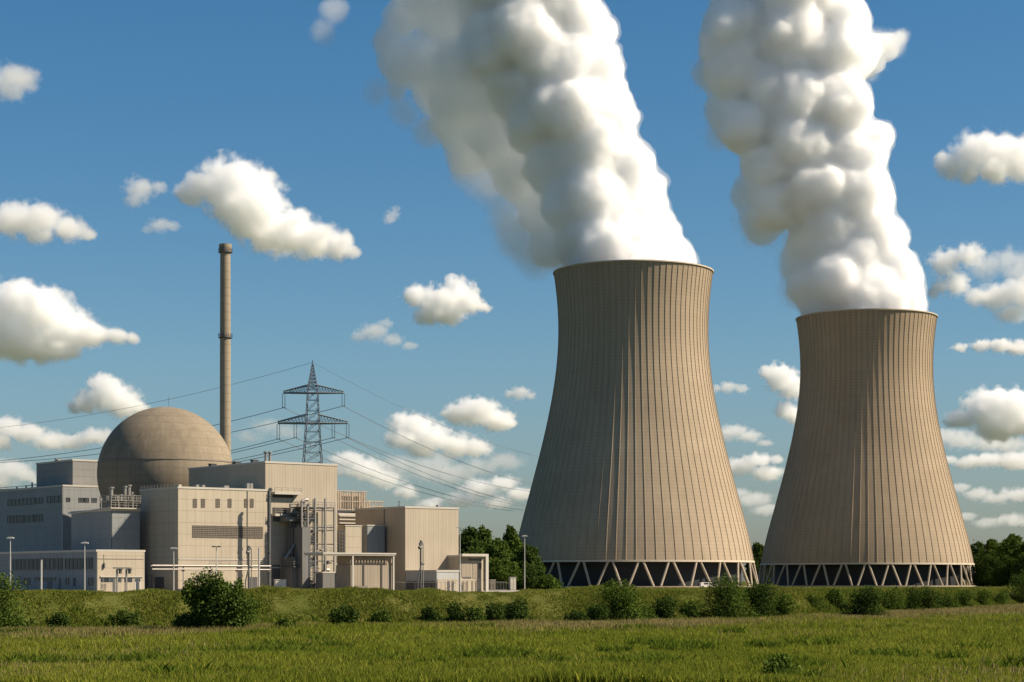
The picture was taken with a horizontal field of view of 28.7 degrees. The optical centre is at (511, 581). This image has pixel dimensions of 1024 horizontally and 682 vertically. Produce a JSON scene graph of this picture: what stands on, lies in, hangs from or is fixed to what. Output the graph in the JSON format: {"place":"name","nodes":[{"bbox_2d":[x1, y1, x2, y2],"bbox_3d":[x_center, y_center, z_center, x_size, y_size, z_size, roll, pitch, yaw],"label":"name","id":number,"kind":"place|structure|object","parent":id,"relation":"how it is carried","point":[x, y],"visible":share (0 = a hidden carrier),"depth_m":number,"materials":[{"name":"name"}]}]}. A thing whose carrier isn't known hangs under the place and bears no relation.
{"place":"outdoors","nodes":[
{"label":"outdoors","id":0,"kind":"place"},
{"bbox_2d":[68,485,140,549],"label":"annex block","id":1,"kind":"structure","parent":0,"point":[111,527],"depth_m":453.31,"materials":[{"name":"concrete"}]},
{"bbox_2d":[97,407,231,507],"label":"reactor building","id":2,"kind":"structure","parent":0,"point":[156,446],"depth_m":494.63,"materials":[{"name":"concrete"}]},
{"bbox_2d":[337,513,354,524],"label":"side block","id":3,"kind":"structure","parent":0,"point":[345,518],"depth_m":501.07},
{"bbox_2d":[337,490,382,512],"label":"block","id":4,"kind":"structure","parent":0,"point":[350,502],"depth_m":536.04,"materials":[{"name":"concrete"}]},
{"bbox_2d":[355,505,458,589],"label":"ribbed block","id":5,"kind":"structure","parent":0,"point":[435,530],"depth_m":484.56,"materials":[{"name":"metal"}]},
{"bbox_2d":[471,590,518,591],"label":"pavement","id":6,"kind":"structure","parent":0,"point":[500,591],"depth_m":485.93,"materials":[{"name":"grey concrete"}]},
{"bbox_2d":[0,482,101,551],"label":"office block","id":7,"kind":"structure","parent":6,"relation":"on","point":[32,518],"depth_m":533.26,"materials":[{"name":"concrete"}]},
{"bbox_2d":[7,515,22,522],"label":"window","id":8,"kind":"structure","parent":7,"relation":"in","point":[17,518],"depth_m":546.17,"materials":[{"name":"glass"}]},
{"bbox_2d":[8,498,34,505],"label":"window","id":9,"kind":"structure","parent":7,"relation":"in","point":[25,501],"depth_m":543.12,"materials":[{"name":"glass"}]},
{"bbox_2d":[47,495,61,502],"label":"window","id":10,"kind":"structure","parent":7,"relation":"in","point":[50,499],"depth_m":526.92,"materials":[{"name":"glass"}]},
{"bbox_2d":[36,458,97,486],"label":"plant room","id":11,"kind":"object","parent":7,"relation":"on","point":[69,472],"visible":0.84,"depth_m":535.90,"materials":[{"name":"metal"}]},
{"bbox_2d":[0,549,144,591],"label":"workshop building","id":12,"kind":"structure","parent":6,"relation":"on","point":[63,569],"depth_m":425.40,"materials":[{"name":"concrete"}]},
{"bbox_2d":[12,558,62,569],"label":"window","id":13,"kind":"structure","parent":12,"relation":"in","point":[47,563],"depth_m":440.80,"materials":[{"name":"glass"}]},
{"bbox_2d":[65,558,80,568],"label":"window","id":14,"kind":"structure","parent":12,"relation":"in","point":[70,563],"depth_m":426.50,"materials":[{"name":"glass"}]},
{"bbox_2d":[82,558,92,568],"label":"window","id":15,"kind":"structure","parent":12,"relation":"in","point":[88,561],"depth_m":420.92,"materials":[{"name":"glass"}]},
{"bbox_2d":[101,582,112,591],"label":"garage door","id":16,"kind":"structure","parent":12,"relation":"in","point":[109,585],"depth_m":419.38,"materials":[{"name":"beige metal"}]},
{"bbox_2d":[134,578,140,590],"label":"door","id":17,"kind":"structure","parent":12,"relation":"in","point":[137,581],"depth_m":423.60,"materials":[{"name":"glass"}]},
{"bbox_2d":[139,483,267,590],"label":"louvred block","id":18,"kind":"structure","parent":6,"relation":"on","point":[194,524],"depth_m":452.85,"materials":[{"name":"concrete"}]},
{"bbox_2d":[155,577,163,588],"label":"door","id":19,"kind":"structure","parent":18,"relation":"in","point":[159,581],"depth_m":452.68,"materials":[{"name":"metal"}]},
{"bbox_2d":[250,577,257,588],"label":"door","id":20,"kind":"structure","parent":18,"relation":"in","point":[254,579],"depth_m":458.02,"materials":[{"name":"metal"}]},
{"bbox_2d":[151,561,270,586],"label":"pipe bridge","id":21,"kind":"structure","parent":6,"relation":"on","point":[229,565],"depth_m":447.08,"materials":[{"name":"metal"}]},
{"bbox_2d":[245,546,252,587],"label":"valve mast","id":22,"kind":"object","parent":6,"relation":"on","point":[249,566],"visible":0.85,"depth_m":437.91,"materials":[{"name":"metal"}]},
{"bbox_2d":[258,548,259,586],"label":"steel post","id":23,"kind":"object","parent":6,"relation":"on","point":[258,567],"visible":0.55,"depth_m":431.83,"materials":[{"name":"grey metal"}]},
{"bbox_2d":[188,451,337,588],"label":"turbine hall","id":24,"kind":"structure","parent":6,"relation":"on","point":[293,482],"depth_m":466.85,"materials":[{"name":"metal"}]},
{"bbox_2d":[267,488,272,585],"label":"exhaust duct","id":25,"kind":"object","parent":6,"relation":"on","point":[269,530],"visible":0.94,"depth_m":454.61,"materials":[{"name":"metal"}]},
{"bbox_2d":[273,579,286,586],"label":"cabinet","id":26,"kind":"object","parent":6,"relation":"on","point":[279,582],"visible":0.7,"depth_m":439.23,"materials":[{"name":"metal"}]},
{"bbox_2d":[280,498,334,588],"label":"stair tower","id":27,"kind":"structure","parent":6,"relation":"on","point":[296,566],"depth_m":460.34,"materials":[{"name":"metal"}]},
{"bbox_2d":[315,572,335,588],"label":"shelter","id":28,"kind":"object","parent":6,"relation":"on","point":[325,579],"visible":0.71,"depth_m":457.14,"materials":[{"name":"metal"}]},
{"bbox_2d":[337,529,344,564],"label":"ladder tower","id":29,"kind":"structure","parent":6,"relation":"on","point":[342,540],"depth_m":458.54,"materials":[{"name":"metal"}]},
{"bbox_2d":[337,525,361,564],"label":"panelled box","id":30,"kind":"object","parent":6,"relation":"on","point":[353,538],"visible":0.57,"depth_m":474.42,"materials":[{"name":"beige metal"}]},
{"bbox_2d":[304,552,395,589],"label":"pavilion","id":31,"kind":"structure","parent":6,"relation":"on","point":[366,570],"depth_m":443.01,"materials":[{"name":"concrete"}]},
{"bbox_2d":[362,525,384,552],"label":"blue box","id":32,"kind":"object","parent":6,"relation":"on","point":[373,538],"visible":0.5,"depth_m":483.31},
{"bbox_2d":[417,540,424,589],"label":"valve mast","id":33,"kind":"object","parent":6,"relation":"on","point":[421,562],"visible":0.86,"depth_m":463.93,"materials":[{"name":"metal"}]},
{"bbox_2d":[405,570,458,591],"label":"annex","id":34,"kind":"object","parent":6,"relation":"on","point":[440,577],"visible":0.49,"depth_m":472.84,"materials":[{"name":"concrete"}]},
{"bbox_2d":[406,581,434,589],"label":"window","id":35,"kind":"structure","parent":34,"relation":"in","point":[407,582],"depth_m":476.38,"materials":[{"name":"metal"}]},
{"bbox_2d":[394,582,506,591],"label":"fence","id":36,"kind":"object","parent":6,"relation":"on","point":[436,585],"visible":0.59,"depth_m":468.17,"materials":[{"name":"metal"}]},
{"bbox_2d":[457,527,462,591],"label":"lamp post","id":37,"kind":"object","parent":6,"relation":"on","point":[459,569],"visible":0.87,"depth_m":454.93,"materials":[{"name":"metal"}]},
{"bbox_2d":[447,554,488,591],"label":"gate building","id":38,"kind":"structure","parent":6,"relation":"on","point":[472,571],"depth_m":486.53,"materials":[{"name":"concrete"}]},
{"bbox_2d":[0,0,1023,580],"label":"sky","id":39,"kind":"structure","parent":0,"point":[398,190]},
{"bbox_2d":[0,581,1023,663],"bbox_3d":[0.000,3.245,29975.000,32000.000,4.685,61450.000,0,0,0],"label":"ground","id":40,"kind":"structure","parent":0,"point":[114,599],"depth_m":236.26,"materials":[{"name":"green plant"}]},
{"bbox_2d":[0,571,31,627],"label":"bush","id":41,"kind":"object","parent":40,"relation":"on","point":[9,619],"visible":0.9,"depth_m":202.32,"materials":[{"name":"green plant"}]},
{"bbox_2d":[8,617,33,627],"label":"bush","id":42,"kind":"object","parent":40,"relation":"on","point":[31,623],"visible":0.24,"depth_m":205.83,"materials":[{"name":"green plant"}]},
{"bbox_2d":[45,610,71,627],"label":"bush","id":43,"kind":"object","parent":40,"relation":"on","point":[59,619],"visible":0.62,"depth_m":208.23,"materials":[{"name":"green plant"}]},
{"bbox_2d":[113,567,131,591],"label":"valve gantry","id":44,"kind":"object","parent":40,"relation":"on","point":[120,569],"visible":0.94,"depth_m":407.65,"materials":[{"name":"metal"}]},
{"bbox_2d":[108,607,145,627],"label":"bush","id":45,"kind":"object","parent":40,"relation":"on","point":[126,619],"visible":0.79,"depth_m":215.72,"materials":[{"name":"green plant"}]},
{"bbox_2d":[172,567,267,628],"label":"bush","id":46,"kind":"object","parent":40,"relation":"on","point":[222,602],"visible":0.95,"depth_m":207.00,"materials":[{"name":"green plant"}]},
{"bbox_2d":[218,243,231,454],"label":"chimney","id":47,"kind":"object","parent":40,"relation":"on","point":[225,252],"visible":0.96,"depth_m":588.65,"materials":[{"name":"concrete"}]},
{"bbox_2d":[274,618,295,627],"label":"bush","id":48,"kind":"object","parent":40,"relation":"on","point":[281,621],"visible":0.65,"depth_m":204.86,"materials":[{"name":"green plant"}]},
{"bbox_2d":[277,360,348,462],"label":"transmission tower","id":49,"kind":"structure","parent":40,"relation":"on","point":[309,421],"depth_m":699.07,"materials":[{"name":"metal"}]},
{"bbox_2d":[0,408,281,460],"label":"power cable","id":50,"kind":"object","parent":49,"relation":"attached to","point":[98,448],"visible":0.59,"depth_m":766.72,"materials":[{"name":"metal"}]},
{"bbox_2d":[0,362,311,427],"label":"power cable","id":51,"kind":"object","parent":49,"relation":"attached to","point":[158,401],"visible":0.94,"depth_m":748.08,"materials":[{"name":"metal"}]},
{"bbox_2d":[0,406,341,462],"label":"power cable","id":52,"kind":"object","parent":49,"relation":"attached to","point":[96,454],"visible":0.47,"depth_m":778.83,"materials":[{"name":"metal"}]},
{"bbox_2d":[279,439,518,511],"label":"power cable","id":53,"kind":"object","parent":49,"relation":"attached to","point":[390,482],"visible":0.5,"depth_m":819.83,"materials":[{"name":"metal"}]},
{"bbox_2d":[285,408,529,491],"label":"power cable","id":54,"kind":"object","parent":49,"relation":"hanging from","point":[404,459],"visible":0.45,"depth_m":832.41,"materials":[{"name":"metal"}]},
{"bbox_2d":[297,438,519,509],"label":"power cable","id":55,"kind":"object","parent":49,"relation":"hanging from","point":[407,482],"visible":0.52,"depth_m":819.72,"materials":[{"name":"metal"}]},
{"bbox_2d":[334,438,524,506],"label":"power cable","id":56,"kind":"object","parent":49,"relation":"hanging from","point":[419,475],"visible":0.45,"depth_m":794.80,"materials":[{"name":"metal"}]},
{"bbox_2d":[349,438,523,504],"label":"power cable","id":57,"kind":"object","parent":49,"relation":"hanging from","point":[429,474],"visible":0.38,"depth_m":793.18,"materials":[{"name":"metal"}]},
{"bbox_2d":[344,406,529,483],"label":"power cable","id":58,"kind":"object","parent":49,"relation":"attached to","point":[427,447],"visible":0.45,"depth_m":796.85,"materials":[{"name":"metal"}]},
{"bbox_2d":[327,604,361,624],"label":"bush","id":59,"kind":"object","parent":40,"relation":"on","point":[341,615],"visible":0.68,"depth_m":216.70,"materials":[{"name":"green plant"}]},
{"bbox_2d":[371,609,392,622],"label":"bush","id":60,"kind":"object","parent":40,"relation":"on","point":[383,616],"visible":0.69,"depth_m":233.74,"materials":[{"name":"green plant"}]},
{"bbox_2d":[421,606,444,621],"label":"bush","id":61,"kind":"object","parent":40,"relation":"on","point":[429,613],"visible":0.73,"depth_m":237.78,"materials":[{"name":"green plant"}]},
{"bbox_2d":[445,601,466,621],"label":"bush","id":62,"kind":"object","parent":40,"relation":"on","point":[458,612],"visible":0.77,"depth_m":239.37,"materials":[{"name":"green plant"}]},
{"bbox_2d":[459,525,485,553],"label":"tree","id":63,"kind":"object","parent":40,"relation":"on","point":[468,542],"visible":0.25,"depth_m":598.09,"materials":[{"name":"green plant"}]},
{"bbox_2d":[461,605,486,622],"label":"bush","id":64,"kind":"object","parent":40,"relation":"on","point":[473,615],"visible":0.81,"depth_m":238.17,"materials":[{"name":"green plant"}]},
{"bbox_2d":[469,547,493,588],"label":"tree","id":65,"kind":"object","parent":40,"relation":"on","point":[478,550],"visible":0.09,"depth_m":573.77,"materials":[{"name":"green plant"}]},
{"bbox_2d":[476,524,493,553],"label":"tree","id":66,"kind":"object","parent":40,"relation":"on","point":[484,537],"visible":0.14,"depth_m":610.26,"materials":[{"name":"green plant"}]},
{"bbox_2d":[484,602,509,620],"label":"bush","id":67,"kind":"object","parent":40,"relation":"on","point":[492,612],"visible":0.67,"depth_m":241.27,"materials":[{"name":"green plant"}]},
{"bbox_2d":[483,537,516,560],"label":"tree","id":68,"kind":"object","parent":40,"relation":"on","point":[499,548],"visible":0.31,"depth_m":587.77,"materials":[{"name":"green plant"}]},
{"bbox_2d":[483,558,522,589],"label":"tree","id":69,"kind":"object","parent":40,"relation":"on","point":[502,570],"visible":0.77,"depth_m":565.64,"materials":[{"name":"green plant"}]},
{"bbox_2d":[496,524,522,554],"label":"tree","id":70,"kind":"object","parent":40,"relation":"on","point":[512,539],"visible":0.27,"depth_m":604.28,"materials":[{"name":"green plant"}]},
{"bbox_2d":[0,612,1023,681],"bbox_3d":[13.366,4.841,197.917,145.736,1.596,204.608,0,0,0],"label":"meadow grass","id":71,"kind":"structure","parent":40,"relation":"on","point":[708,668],"depth_m":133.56,"materials":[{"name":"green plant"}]},
{"bbox_2d":[0,593,1023,681],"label":"seed grass","id":72,"kind":"structure","parent":40,"relation":"on","point":[899,613],"depth_m":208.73,"materials":[{"name":"plant"}]},
{"bbox_2d":[508,577,515,589],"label":"cabinet","id":73,"kind":"object","parent":40,"relation":"on","point":[512,583],"visible":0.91,"depth_m":559.32,"materials":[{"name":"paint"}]},
{"bbox_2d":[502,597,535,620],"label":"bush","id":74,"kind":"object","parent":40,"relation":"on","point":[514,611],"visible":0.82,"depth_m":243.14,"materials":[{"name":"green plant"}]},
{"bbox_2d":[504,560,539,589],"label":"tree","id":75,"kind":"object","parent":40,"relation":"on","point":[531,578],"visible":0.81,"depth_m":567.78,"materials":[{"name":"green plant"}]},
{"bbox_2d":[511,545,545,588],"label":"tree","id":76,"kind":"object","parent":40,"relation":"on","point":[531,555],"visible":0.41,"depth_m":580.13,"materials":[{"name":"green plant"}]},
{"bbox_2d":[527,574,559,589],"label":"bush","id":77,"kind":"object","parent":40,"relation":"on","point":[547,582],"visible":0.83,"depth_m":575.50,"materials":[{"name":"green plant"}]},
{"bbox_2d":[564,610,589,621],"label":"bush","id":78,"kind":"object","parent":40,"relation":"on","point":[575,615],"visible":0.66,"depth_m":242.89,"materials":[{"name":"green plant"}]},
{"bbox_2d":[585,602,616,621],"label":"bush","id":79,"kind":"object","parent":40,"relation":"on","point":[597,609],"visible":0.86,"depth_m":244.38,"materials":[{"name":"green plant"}]},
{"bbox_2d":[587,575,648,621],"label":"bush","id":80,"kind":"object","parent":40,"relation":"on","point":[626,602],"visible":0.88,"depth_m":247.01,"materials":[{"name":"green plant"}]},
{"bbox_2d":[518,259,757,586],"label":"cooling tower","id":81,"kind":"structure","parent":40,"relation":"on","point":[633,482],"depth_m":827.46,"materials":[{"name":"concrete"}]},
{"bbox_2d":[638,604,659,619],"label":"bush","id":82,"kind":"object","parent":40,"relation":"on","point":[648,613],"visible":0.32,"depth_m":256.00,"materials":[{"name":"green plant"}]},
{"bbox_2d":[649,593,679,618],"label":"bush","id":83,"kind":"object","parent":40,"relation":"on","point":[664,608],"visible":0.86,"depth_m":258.76,"materials":[{"name":"green plant"}]},
{"bbox_2d":[678,600,704,618],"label":"bush","id":84,"kind":"object","parent":40,"relation":"on","point":[688,607],"visible":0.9,"depth_m":266.11,"materials":[{"name":"green plant"}]},
{"bbox_2d":[697,571,758,617],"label":"bush","id":85,"kind":"object","parent":40,"relation":"on","point":[729,594],"visible":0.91,"depth_m":267.16,"materials":[{"name":"green plant"}]},
{"bbox_2d":[743,542,769,584],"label":"tree","id":86,"kind":"object","parent":40,"relation":"on","point":[757,549],"visible":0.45,"depth_m":1117.43,"materials":[{"name":"green plant"}]},
{"bbox_2d":[740,580,780,617],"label":"bush","id":87,"kind":"object","parent":40,"relation":"on","point":[763,596],"visible":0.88,"depth_m":271.68,"materials":[{"name":"green plant"}]},
{"bbox_2d":[761,652,800,674],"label":"bush","id":88,"kind":"object","parent":40,"relation":"on","point":[784,664],"visible":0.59,"depth_m":105.11,"materials":[{"name":"green plant"}]},
{"bbox_2d":[767,591,799,615],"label":"bush","id":89,"kind":"object","parent":40,"relation":"on","point":[782,604],"visible":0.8,"depth_m":274.14,"materials":[{"name":"green plant"}]},
{"bbox_2d":[803,594,832,609],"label":"bush","id":90,"kind":"object","parent":40,"relation":"on","point":[815,600],"visible":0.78,"depth_m":304.19,"materials":[{"name":"green plant"}]},
{"bbox_2d":[825,587,851,608],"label":"bush","id":91,"kind":"object","parent":40,"relation":"on","point":[834,596],"visible":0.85,"depth_m":312.50,"materials":[{"name":"green plant"}]},
{"bbox_2d":[836,585,891,615],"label":"bush","id":92,"kind":"object","parent":40,"relation":"on","point":[866,597],"visible":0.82,"depth_m":286.36,"materials":[{"name":"green plant"}]},
{"bbox_2d":[758,308,980,586],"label":"cooling tower","id":93,"kind":"structure","parent":40,"relation":"on","point":[867,495],"depth_m":951.70,"materials":[{"name":"beige concrete"}]},
{"bbox_2d":[880,585,907,609],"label":"bush","id":94,"kind":"object","parent":40,"relation":"on","point":[892,599],"visible":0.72,"depth_m":335.02,"materials":[{"name":"green plant"}]},
{"bbox_2d":[902,585,928,609],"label":"bush","id":95,"kind":"object","parent":40,"relation":"on","point":[913,599],"visible":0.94,"depth_m":337.73,"materials":[{"name":"green plant"}]},
{"bbox_2d":[915,586,945,609],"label":"bush","id":96,"kind":"object","parent":40,"relation":"on","point":[932,598],"visible":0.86,"depth_m":338.33,"materials":[{"name":"green plant"}]},
{"bbox_2d":[935,588,960,607],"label":"bush","id":97,"kind":"object","parent":40,"relation":"on","point":[950,600],"visible":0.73,"depth_m":368.01,"materials":[{"name":"green plant"}]},
{"bbox_2d":[955,589,975,606],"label":"bush","id":98,"kind":"object","parent":40,"relation":"on","point":[967,600],"visible":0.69,"depth_m":380.88,"materials":[{"name":"green plant"}]},
{"bbox_2d":[963,539,983,579],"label":"tree","id":99,"kind":"object","parent":40,"relation":"on","point":[977,549],"visible":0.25,"depth_m":1077.33,"materials":[{"name":"green plant"}]},
{"bbox_2d":[969,554,1001,586],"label":"tree","id":100,"kind":"object","parent":40,"relation":"on","point":[981,577],"visible":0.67,"depth_m":958.95,"materials":[{"name":"green plant"}]},
{"bbox_2d":[976,589,994,605],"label":"bush","id":101,"kind":"object","parent":40,"relation":"on","point":[982,600],"visible":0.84,"depth_m":395.54,"materials":[{"name":"green plant"}]},
{"bbox_2d":[976,538,1001,584],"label":"tree","id":102,"kind":"object","parent":40,"relation":"on","point":[991,545],"visible":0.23,"depth_m":1037.23,"materials":[{"name":"green plant"}]},
{"bbox_2d":[991,590,1013,604],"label":"bush","id":103,"kind":"object","parent":40,"relation":"on","point":[999,597],"visible":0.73,"depth_m":408.36,"materials":[{"name":"green plant"}]},
{"bbox_2d":[989,555,1017,586],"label":"tree","id":104,"kind":"object","parent":40,"relation":"on","point":[1000,573],"visible":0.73,"depth_m":937.05,"materials":[{"name":"green plant"}]},
{"bbox_2d":[994,533,1022,585],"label":"tree","id":105,"kind":"object","parent":40,"relation":"on","point":[1011,543],"visible":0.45,"depth_m":1017.32,"materials":[{"name":"green plant"}]},
{"bbox_2d":[1004,570,1023,601],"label":"bush","id":106,"kind":"object","parent":40,"relation":"on","point":[1018,593],"visible":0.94,"depth_m":429.67,"materials":[{"name":"green plant"}]},
{"bbox_2d":[1007,552,1023,584],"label":"tree","id":107,"kind":"object","parent":40,"relation":"on","point":[1018,563],"visible":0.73,"depth_m":928.77,"materials":[{"name":"green plant"}]},
{"bbox_2d":[483,586,1010,589],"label":"plant lawn","id":108,"kind":"structure","parent":0,"point":[678,588],"depth_m":725.34,"materials":[{"name":"green plant"}]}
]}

